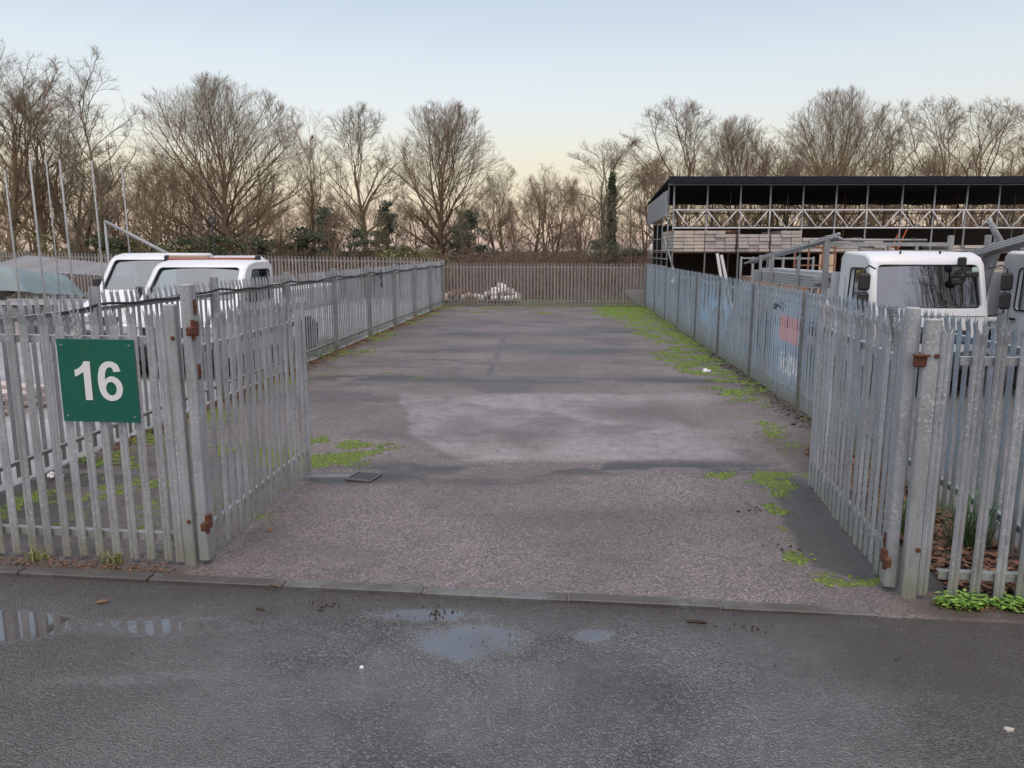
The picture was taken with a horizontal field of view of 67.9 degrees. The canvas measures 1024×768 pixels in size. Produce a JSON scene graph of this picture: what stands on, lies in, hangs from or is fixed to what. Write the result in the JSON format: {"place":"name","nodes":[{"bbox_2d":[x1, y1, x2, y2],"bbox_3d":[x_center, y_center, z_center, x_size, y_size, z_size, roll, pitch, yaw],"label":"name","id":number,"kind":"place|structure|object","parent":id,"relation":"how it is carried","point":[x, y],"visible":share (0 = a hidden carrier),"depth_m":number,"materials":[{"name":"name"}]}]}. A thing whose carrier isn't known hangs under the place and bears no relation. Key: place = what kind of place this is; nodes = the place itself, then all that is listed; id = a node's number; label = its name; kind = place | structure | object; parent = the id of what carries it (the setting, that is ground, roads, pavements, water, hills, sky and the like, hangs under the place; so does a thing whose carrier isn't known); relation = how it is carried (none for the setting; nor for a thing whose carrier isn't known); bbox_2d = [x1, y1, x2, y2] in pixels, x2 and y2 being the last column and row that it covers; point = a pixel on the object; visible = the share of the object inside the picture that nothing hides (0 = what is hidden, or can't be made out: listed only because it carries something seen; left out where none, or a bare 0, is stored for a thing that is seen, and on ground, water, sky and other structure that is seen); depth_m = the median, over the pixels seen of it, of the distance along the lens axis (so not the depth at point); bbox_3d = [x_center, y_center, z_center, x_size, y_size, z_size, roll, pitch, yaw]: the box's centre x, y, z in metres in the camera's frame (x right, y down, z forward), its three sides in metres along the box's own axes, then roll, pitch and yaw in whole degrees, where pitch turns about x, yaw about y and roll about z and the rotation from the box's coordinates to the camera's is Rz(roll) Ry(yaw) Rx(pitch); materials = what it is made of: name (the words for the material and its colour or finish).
{"place":"outdoors","nodes":[
{"label":"outdoors","id":0,"kind":"place"},
{"bbox_2d":[0,299,442,491],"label":"yard ground","id":1,"kind":"structure","parent":0,"point":[16,480],"depth_m":12.85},
{"bbox_2d":[1,381,46,415],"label":"board stack","id":2,"kind":"object","parent":1,"relation":"on","point":[5,398],"visible":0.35,"depth_m":10.30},
{"bbox_2d":[28,161,48,330],"bbox_3d":[-6.990,-1.548,11.314,0.051,3.420,0.050,0,10,0],"label":"pole","id":3,"kind":"object","parent":1,"relation":"on","point":[36,225],"visible":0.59,"depth_m":11.19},
{"bbox_2d":[0,267,86,333],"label":"covered pile","id":4,"kind":"object","parent":1,"relation":"on","point":[30,284],"visible":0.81,"depth_m":19.56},
{"bbox_2d":[0,255,107,298],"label":"corrugated sheet roof","id":5,"kind":"structure","parent":1,"relation":"on","point":[79,267],"depth_m":22.89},
{"bbox_2d":[79,253,264,334],"bbox_3d":[-7.358,-1.907,17.173,2.220,2.091,5.510,0,10,2],"label":"dropside van","id":6,"kind":"object","parent":1,"relation":"on","point":[128,271],"visible":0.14,"depth_m":15.47,"materials":[{"name":"white paint"}]},
{"bbox_2d":[0,252,442,304],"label":"palisade fence","id":7,"kind":"object","parent":1,"relation":"on","point":[309,260],"visible":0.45,"depth_m":30.16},
{"bbox_2d":[118,260,340,375],"bbox_3d":[-5.418,-1.543,15.451,2.220,1.973,6.115,1,10,5],"label":"dropside van","id":8,"kind":"object","parent":1,"relation":"on","point":[173,273],"visible":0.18,"depth_m":13.54,"materials":[{"name":"white paint"}]},
{"bbox_2d":[164,255,260,261],"bbox_3d":[-5.681,-1.964,14.466,1.874,0.965,0.145,1,10,5],"label":"roof bar","id":9,"kind":"object","parent":8,"relation":"attached to","point":[189,257],"visible":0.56,"depth_m":14.37,"materials":[{"name":"brown metal"}]},
{"bbox_2d":[0,251,651,305],"bbox_3d":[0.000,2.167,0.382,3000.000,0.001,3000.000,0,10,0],"label":"ground","id":10,"kind":"structure","parent":0,"point":[513,301],"depth_m":32.33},
{"bbox_2d":[7,258,645,305],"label":"woodland floor","id":11,"kind":"structure","parent":0,"point":[639,271],"depth_m":36.81,"materials":[{"name":"soil"}]},
{"bbox_2d":[0,200,42,260],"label":"bare sapling","id":12,"kind":"object","parent":11,"relation":"on","point":[5,224],"visible":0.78,"depth_m":41.02,"materials":[{"name":"brown plant"}]},
{"bbox_2d":[0,41,77,255],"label":"bare tree","id":13,"kind":"object","parent":11,"relation":"on","point":[14,184],"visible":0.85,"depth_m":44.91,"materials":[{"name":"brown plant"}]},
{"bbox_2d":[0,49,116,255],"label":"bare tree","id":14,"kind":"object","parent":11,"relation":"on","point":[42,222],"visible":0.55,"depth_m":46.66,"materials":[{"name":"brown plant"}]},
{"bbox_2d":[0,78,140,259],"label":"bare tree","id":15,"kind":"object","parent":11,"relation":"on","point":[60,230],"visible":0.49,"depth_m":47.46,"materials":[{"name":"brown plant"}]},
{"bbox_2d":[22,147,122,254],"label":"bare tree","id":16,"kind":"object","parent":11,"relation":"on","point":[75,222],"visible":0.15,"depth_m":52.91,"materials":[{"name":"brown plant"}]},
{"bbox_2d":[49,43,140,261],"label":"bare tree","id":17,"kind":"object","parent":11,"relation":"on","point":[97,182],"visible":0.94,"depth_m":43.31,"materials":[{"name":"brown plant"}]},
{"bbox_2d":[77,232,152,261],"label":"hedge bush","id":18,"kind":"object","parent":11,"relation":"on","point":[103,244],"visible":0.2,"depth_m":41.72,"materials":[{"name":"green plant"}]},
{"bbox_2d":[74,158,164,253],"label":"bare tree","id":19,"kind":"object","parent":11,"relation":"on","point":[120,193],"visible":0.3,"depth_m":52.43,"materials":[{"name":"brown plant"}]},
{"bbox_2d":[88,144,195,252],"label":"bare tree","id":20,"kind":"object","parent":11,"relation":"on","point":[159,182],"visible":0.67,"depth_m":45.78,"materials":[{"name":"brown plant"}]},
{"bbox_2d":[121,197,171,252],"bbox_3d":[-18.694,-7.289,38.444,2.785,4.305,2.674,7,12,35],"label":"bare sapling","id":21,"kind":"object","parent":11,"relation":"on","point":[137,231],"visible":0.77,"depth_m":38.21,"materials":[{"name":"brown plant"}]},
{"bbox_2d":[182,234,246,255],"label":"hedge bush","id":22,"kind":"object","parent":11,"relation":"on","point":[222,250],"visible":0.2,"depth_m":41.63,"materials":[{"name":"green plant"}]},
{"bbox_2d":[117,70,321,255],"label":"bare tree","id":23,"kind":"object","parent":11,"relation":"on","point":[227,228],"visible":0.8,"depth_m":47.45,"materials":[{"name":"brown plant"}]},
{"bbox_2d":[191,152,287,248],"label":"bare tree","id":24,"kind":"object","parent":11,"relation":"on","point":[216,179],"visible":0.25,"depth_m":60.61,"materials":[{"name":"brown plant"}]},
{"bbox_2d":[208,234,290,264],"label":"hedge bush","id":25,"kind":"object","parent":11,"relation":"on","point":[258,241],"visible":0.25,"depth_m":41.90,"materials":[{"name":"green plant"}]},
{"bbox_2d":[244,191,311,270],"bbox_3d":[-12.435,-7.832,40.200,3.510,4.812,3.370,-5,11,-24],"label":"bare sapling","id":26,"kind":"object","parent":11,"relation":"on","point":[279,245],"visible":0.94,"depth_m":39.96,"materials":[{"name":"brown plant"}]},
{"bbox_2d":[257,237,326,267],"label":"hedge bush","id":27,"kind":"object","parent":11,"relation":"on","point":[291,247],"visible":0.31,"depth_m":42.31,"materials":[{"name":"green plant"}]},
{"bbox_2d":[276,226,332,269],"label":"evergreen bush","id":28,"kind":"object","parent":11,"relation":"on","point":[303,239],"visible":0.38,"depth_m":42.05,"materials":[{"name":"green plant"}]},
{"bbox_2d":[266,105,347,261],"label":"bare tree","id":29,"kind":"object","parent":11,"relation":"on","point":[312,189],"visible":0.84,"depth_m":45.76,"materials":[{"name":"brown plant"}]},
{"bbox_2d":[287,206,351,268],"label":"evergreen bush","id":30,"kind":"object","parent":11,"relation":"on","point":[323,210],"visible":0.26,"depth_m":42.81,"materials":[{"name":"green plant"}]},
{"bbox_2d":[0,243,651,296],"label":"undergrowth","id":31,"kind":"object","parent":11,"relation":"on","point":[532,257],"visible":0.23,"depth_m":39.87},
{"bbox_2d":[316,201,354,265],"bbox_3d":[-8.804,-7.107,37.870,2.310,4.128,2.218,1,10,8],"label":"bare sapling","id":32,"kind":"object","parent":11,"relation":"on","point":[336,244],"visible":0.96,"depth_m":37.79,"materials":[{"name":"brown plant"}]},
{"bbox_2d":[322,227,397,268],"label":"evergreen bush","id":33,"kind":"object","parent":11,"relation":"on","point":[354,243],"visible":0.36,"depth_m":42.96,"materials":[{"name":"green plant"}]},
{"bbox_2d":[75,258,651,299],"bbox_3d":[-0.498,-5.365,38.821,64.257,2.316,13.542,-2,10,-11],"label":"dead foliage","id":34,"kind":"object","parent":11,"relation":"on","point":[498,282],"visible":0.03,"depth_m":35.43,"materials":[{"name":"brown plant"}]},
{"bbox_2d":[315,101,421,250],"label":"bare tree","id":35,"kind":"object","parent":11,"relation":"on","point":[362,209],"visible":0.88,"depth_m":46.92,"materials":[{"name":"brown plant"}]},
{"bbox_2d":[358,193,390,262],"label":"bare sapling","id":36,"kind":"object","parent":11,"relation":"on","point":[378,229],"visible":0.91,"depth_m":40.88,"materials":[{"name":"brown plant"}]},
{"bbox_2d":[359,199,408,264],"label":"evergreen bush","id":37,"kind":"object","parent":11,"relation":"on","point":[389,214],"visible":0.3,"depth_m":43.85,"materials":[{"name":"green plant"}]},
{"bbox_2d":[391,180,416,263],"bbox_3d":[-5.533,-7.902,39.387,1.501,5.225,1.458,-5,11,-25],"label":"bare sapling","id":38,"kind":"object","parent":11,"relation":"on","point":[405,241],"visible":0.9,"depth_m":39.15,"materials":[{"name":"brown plant"}]},
{"bbox_2d":[377,244,459,274],"bbox_3d":[-4.972,-6.176,39.441,3.817,2.207,5.437,7,12,33],"label":"evergreen bush","id":39,"kind":"object","parent":11,"relation":"on","point":[414,254],"visible":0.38,"depth_m":39.28,"materials":[{"name":"green plant"}]},
{"bbox_2d":[370,98,507,257],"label":"bare tree","id":40,"kind":"object","parent":11,"relation":"on","point":[441,224],"visible":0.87,"depth_m":47.47,"materials":[{"name":"brown plant"}]},
{"bbox_2d":[441,209,498,265],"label":"evergreen bush","id":41,"kind":"object","parent":11,"relation":"on","point":[471,222],"visible":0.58,"depth_m":45.11,"materials":[{"name":"green plant"}]},
{"bbox_2d":[472,171,517,250],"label":"bare tree","id":42,"kind":"object","parent":11,"relation":"on","point":[489,205],"visible":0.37,"depth_m":61.35,"materials":[{"name":"brown plant"}]},
{"bbox_2d":[481,163,524,260],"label":"bare tree","id":43,"kind":"object","parent":11,"relation":"on","point":[499,226],"visible":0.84,"depth_m":50.51,"materials":[{"name":"brown plant"}]},
{"bbox_2d":[490,197,539,254],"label":"bare tree","id":44,"kind":"object","parent":11,"relation":"on","point":[521,231],"visible":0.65,"depth_m":51.38,"materials":[{"name":"brown plant"}]},
{"bbox_2d":[496,174,578,254],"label":"bare tree","id":45,"kind":"object","parent":11,"relation":"on","point":[533,212],"visible":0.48,"depth_m":57.93,"materials":[{"name":"brown plant"}]},
{"bbox_2d":[506,162,576,264],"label":"bare tree","id":46,"kind":"object","parent":11,"relation":"on","point":[545,206],"visible":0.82,"depth_m":51.02,"materials":[{"name":"brown plant"}]},
{"bbox_2d":[517,177,586,262],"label":"bare tree","id":47,"kind":"object","parent":11,"relation":"on","point":[557,212],"visible":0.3,"depth_m":58.47,"materials":[{"name":"brown plant"}]},
{"bbox_2d":[550,175,619,262],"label":"bare tree","id":48,"kind":"object","parent":11,"relation":"on","point":[579,236],"visible":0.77,"depth_m":49.89,"materials":[{"name":"brown plant"}]},
{"bbox_2d":[586,185,623,262],"bbox_3d":[4.662,-7.636,38.616,1.990,4.945,2.048,6,12,32],"label":"bare sapling","id":49,"kind":"object","parent":11,"relation":"on","point":[605,233],"visible":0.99,"depth_m":38.70,"materials":[{"name":"brown plant"}]},
{"bbox_2d":[551,136,665,255],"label":"bare tree","id":50,"kind":"object","parent":11,"relation":"on","point":[615,161],"visible":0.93,"depth_m":48.99,"materials":[{"name":"brown plant"}]},
{"bbox_2d":[605,171,618,262],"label":"ivy","id":51,"kind":"object","parent":50,"relation":"attached to","point":[613,192],"visible":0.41,"depth_m":48.65,"materials":[{"name":"green plant"}]},
{"bbox_2d":[576,238,644,266],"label":"evergreen bush","id":52,"kind":"object","parent":11,"relation":"on","point":[612,244],"visible":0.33,"depth_m":44.85,"materials":[{"name":"green plant"}]},
{"bbox_2d":[618,186,645,263],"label":"bare sapling","id":53,"kind":"object","parent":11,"relation":"on","point":[630,228],"visible":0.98,"depth_m":43.40,"materials":[{"name":"brown plant"}]},
{"bbox_2d":[617,161,682,263],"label":"bare tree","id":54,"kind":"object","parent":11,"relation":"on","point":[645,245],"visible":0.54,"depth_m":51.76,"materials":[{"name":"brown plant"}]},
{"bbox_2d":[615,143,718,243],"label":"bare tree","id":55,"kind":"object","parent":11,"relation":"on","point":[658,163],"visible":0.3,"depth_m":55.94,"materials":[{"name":"brown plant"}]},
{"bbox_2d":[612,95,733,225],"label":"bare tree","id":56,"kind":"object","parent":11,"relation":"on","point":[690,169],"visible":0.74,"depth_m":51.34,"materials":[{"name":"brown plant"}]},
{"bbox_2d":[686,114,796,225],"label":"bare tree","id":57,"kind":"object","parent":11,"relation":"on","point":[728,129],"visible":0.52,"depth_m":55.18,"materials":[{"name":"brown plant"}]},
{"bbox_2d":[727,123,842,225],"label":"bare tree","id":58,"kind":"object","parent":11,"relation":"on","point":[773,166],"visible":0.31,"depth_m":57.16,"materials":[{"name":"brown plant"}]},
{"bbox_2d":[780,141,834,225],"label":"bare tree","id":59,"kind":"object","parent":11,"relation":"on","point":[802,169],"visible":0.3,"depth_m":55.29,"materials":[{"name":"brown plant"}]},
{"bbox_2d":[767,82,911,225],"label":"bare tree","id":60,"kind":"object","parent":11,"relation":"on","point":[830,129],"visible":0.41,"depth_m":56.64,"materials":[{"name":"brown plant"}]},
{"bbox_2d":[796,140,910,225],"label":"bare tree","id":61,"kind":"object","parent":11,"relation":"on","point":[862,216],"visible":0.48,"depth_m":50.37,"materials":[{"name":"brown plant"}]},
{"bbox_2d":[845,99,938,225],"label":"bare tree","id":62,"kind":"object","parent":11,"relation":"on","point":[895,142],"visible":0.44,"depth_m":56.03,"materials":[{"name":"brown plant"}]},
{"bbox_2d":[881,94,981,225],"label":"bare tree","id":63,"kind":"object","parent":11,"relation":"on","point":[913,120],"visible":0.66,"depth_m":54.27,"materials":[{"name":"brown plant"}]},
{"bbox_2d":[903,142,996,225],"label":"bare tree","id":64,"kind":"object","parent":11,"relation":"on","point":[939,168],"visible":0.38,"depth_m":52.38,"materials":[{"name":"brown plant"}]},
{"bbox_2d":[916,95,1023,225],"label":"bare tree","id":65,"kind":"object","parent":11,"relation":"on","point":[996,138],"visible":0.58,"depth_m":55.47,"materials":[{"name":"brown plant"}]},
{"bbox_2d":[950,163,1023,234],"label":"bare tree","id":66,"kind":"object","parent":11,"relation":"on","point":[1004,206],"visible":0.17,"depth_m":49.97,"materials":[{"name":"brown plant"}]},
{"bbox_2d":[961,103,1023,233],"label":"bare tree","id":67,"kind":"object","parent":11,"relation":"on","point":[993,173],"visible":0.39,"depth_m":55.49,"materials":[{"name":"brown plant"}]},
{"bbox_2d":[0,575,1023,767],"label":"road","id":68,"kind":"structure","parent":0,"point":[243,691],"depth_m":3.84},
{"bbox_2d":[0,566,877,617],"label":"kerb","id":69,"kind":"structure","parent":68,"relation":"on","point":[492,594],"depth_m":4.84,"materials":[{"name":"concrete"}]},
{"bbox_2d":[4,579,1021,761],"bbox_3d":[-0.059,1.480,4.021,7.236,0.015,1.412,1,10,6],"label":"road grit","id":70,"kind":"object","parent":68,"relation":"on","point":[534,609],"visible":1,"depth_m":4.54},
{"bbox_2d":[0,306,1023,623],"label":"yard tarmac","id":71,"kind":"structure","parent":0,"point":[492,406],"depth_m":7.04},
{"bbox_2d":[0,306,173,559],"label":"palisade fence","id":72,"kind":"object","parent":71,"relation":"on","point":[81,531],"visible":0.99,"depth_m":5.20,"materials":[{"name":"metal"}]},
{"bbox_2d":[56,339,140,422],"bbox_3d":[-2.758,-0.020,5.065,0.550,0.560,0.009,1,10,6],"label":"number sign","id":73,"kind":"object","parent":72,"relation":"attached to","point":[98,380],"visible":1,"depth_m":5.06,"materials":[{"name":"metal"}]},
{"bbox_2d":[153,304,198,565],"bbox_3d":[-2.262,0.415,5.133,0.139,1.900,0.068,0,10,6],"label":"gate post","id":74,"kind":"object","parent":71,"relation":"on","point":[174,383],"visible":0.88,"depth_m":5.10,"materials":[{"name":"metal"}]},
{"bbox_2d":[179,284,311,560],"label":"gate","id":75,"kind":"structure","parent":74,"relation":"attached to","point":[195,347],"depth_m":5.78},
{"bbox_2d":[0,260,444,484],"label":"palisade fence","id":76,"kind":"object","parent":71,"relation":"on","point":[397,283],"visible":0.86,"depth_m":12.53,"materials":[{"name":"metal"}]},
{"bbox_2d":[53,265,443,314],"bbox_3d":[-3.546,-2.641,18.320,0.052,0.102,22.277,1,10,5],"label":"cable","id":77,"kind":"object","parent":76,"relation":"attached to","point":[110,303],"visible":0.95,"depth_m":10.69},
{"bbox_2d":[100,307,446,449],"bbox_3d":[-3.369,-1.104,18.596,0.637,0.062,21.106,1,10,4],"label":"edge debris","id":78,"kind":"object","parent":71,"relation":"on","point":[327,355],"visible":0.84,"depth_m":15.66,"materials":[{"name":"green plant"}]},
{"bbox_2d":[0,305,972,586],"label":"moss","id":79,"kind":"object","parent":71,"relation":"on","point":[620,311],"visible":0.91,"depth_m":12.87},
{"bbox_2d":[0,552,1023,611],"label":"strip debris","id":80,"kind":"object","parent":71,"relation":"on","point":[135,567],"visible":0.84,"depth_m":5.23,"materials":[{"name":"brown plant"}]},
{"bbox_2d":[443,262,645,306],"bbox_3d":[1.191,-3.784,29.203,7.863,1.810,0.184,1,10,6],"label":"palisade fence","id":81,"kind":"object","parent":71,"relation":"on","point":[510,300],"visible":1,"depth_m":29.14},
{"bbox_2d":[644,308,855,450],"bbox_3d":[4.212,-1.059,18.343,0.473,0.062,20.538,1,10,4],"label":"edge debris","id":82,"kind":"object","parent":71,"relation":"on","point":[752,380],"visible":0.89,"depth_m":11.71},
{"bbox_2d":[645,264,1023,556],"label":"palisade fence","id":83,"kind":"object","parent":71,"relation":"on","point":[670,306],"visible":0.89,"depth_m":10.36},
{"bbox_2d":[804,446,1019,592],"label":"leaf litter","id":84,"kind":"object","parent":71,"relation":"on","point":[942,562],"visible":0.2,"depth_m":5.41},
{"bbox_2d":[899,318,953,598],"bbox_3d":[2.520,0.528,4.637,0.151,1.850,0.068,1,10,6],"label":"gate post","id":85,"kind":"object","parent":71,"relation":"on","point":[936,337],"visible":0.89,"depth_m":4.60,"materials":[{"name":"metal"}]},
{"bbox_2d":[807,297,920,586],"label":"gate","id":86,"kind":"structure","parent":85,"relation":"attached to","point":[906,339],"depth_m":5.32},
{"bbox_2d":[933,588,989,611],"bbox_3d":[2.759,1.326,4.663,0.349,0.094,0.198,0,10,0],"label":"weed","id":87,"kind":"object","parent":71,"relation":"on","point":[972,600],"visible":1,"depth_m":4.65,"materials":[{"name":"green plant"}]},
{"bbox_2d":[905,481,1023,550],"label":"grass tuft","id":88,"kind":"object","parent":71,"relation":"on","point":[968,539],"visible":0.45,"depth_m":5.51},
{"bbox_2d":[935,323,1023,599],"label":"palisade fence","id":89,"kind":"object","parent":71,"relation":"on","point":[977,574],"visible":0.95,"depth_m":4.58,"materials":[{"name":"metal"}]},
{"bbox_2d":[989,591,1023,612],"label":"weed","id":90,"kind":"object","parent":71,"relation":"on","point":[1002,601],"visible":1,"depth_m":4.63,"materials":[{"name":"green plant"}]},
{"bbox_2d":[0,0,1023,250],"label":"sky","id":91,"kind":"structure","parent":0,"point":[546,77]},
{"bbox_2d":[622,289,1023,549],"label":"yard ground","id":92,"kind":"structure","parent":0,"point":[1020,511],"depth_m":9.84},
{"bbox_2d":[737,256,814,318],"bbox_3d":[8.100,-2.941,23.445,1.860,1.950,1.260,0,10,0],"label":"stillage","id":93,"kind":"object","parent":92,"relation":"on","point":[748,278],"visible":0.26,"depth_m":22.89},
{"bbox_2d":[647,176,1023,297],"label":"open storage shed","id":94,"kind":"object","parent":92,"relation":"on","point":[673,191],"visible":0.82,"depth_m":32.77,"materials":[{"name":"metal"}]},
{"bbox_2d":[662,231,704,251],"bbox_3d":[6.830,-5.715,30.482,1.186,0.791,2.468,0,10,0],"label":"board stack","id":95,"kind":"object","parent":94,"relation":"on","point":[688,239],"visible":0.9,"depth_m":29.32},
{"bbox_2d":[702,231,735,251],"bbox_3d":[8.030,-5.712,30.466,1.186,0.791,2.492,0,10,0],"label":"board stack","id":96,"kind":"object","parent":94,"relation":"on","point":[717,239],"visible":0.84,"depth_m":29.31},
{"bbox_2d":[733,234,769,251],"bbox_3d":[9.330,-5.647,30.484,1.186,0.656,2.499,0,10,0],"label":"board stack","id":97,"kind":"object","parent":94,"relation":"on","point":[752,241],"visible":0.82,"depth_m":29.31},
{"bbox_2d":[762,231,801,251],"bbox_3d":[10.580,-5.713,30.473,1.186,0.791,2.498,0,10,0],"label":"board stack","id":98,"kind":"object","parent":94,"relation":"on","point":[782,239],"visible":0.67,"depth_m":29.30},
{"bbox_2d":[740,236,1013,390],"bbox_3d":[6.164,-1.533,14.224,2.190,2.380,6.650,0,10,1],"label":"flatbed lorry","id":99,"kind":"object","parent":92,"relation":"on","point":[949,280],"visible":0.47,"depth_m":11.15,"materials":[{"name":"white paint"}]},
{"bbox_2d":[751,268,833,288],"bbox_3d":[5.520,-2.080,14.764,0.651,0.264,3.896,0,10,1],"label":"truck bed","id":100,"kind":"object","parent":99,"relation":"on","point":[807,278],"visible":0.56,"depth_m":14.18,"materials":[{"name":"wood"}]},
{"bbox_2d":[744,233,841,263],"bbox_3d":[5.418,-2.622,15.061,0.206,0.610,6.190,1,10,4],"label":"tube bundle","id":101,"kind":"object","parent":99,"relation":"on","point":[809,244],"visible":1,"depth_m":14.11,"materials":[{"name":"grey metal"}]},
{"bbox_2d":[982,235,1023,389],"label":"flatbed lorry","id":102,"kind":"object","parent":92,"relation":"on","point":[1014,262],"visible":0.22,"depth_m":11.59,"materials":[{"name":"white paint"}]},
{"bbox_2d":[984,217,1003,296],"bbox_3d":[7.410,-1.697,11.830,0.339,1.745,0.260,0,10,0],"label":"rack arm","id":103,"kind":"object","parent":102,"relation":"attached to","point":[993,258],"visible":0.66,"depth_m":11.72},
{"bbox_2d":[968,235,1023,258],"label":"tube bundle","id":104,"kind":"object","parent":102,"relation":"on","point":[1011,244],"visible":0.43,"depth_m":11.40,"materials":[{"name":"grey metal"}]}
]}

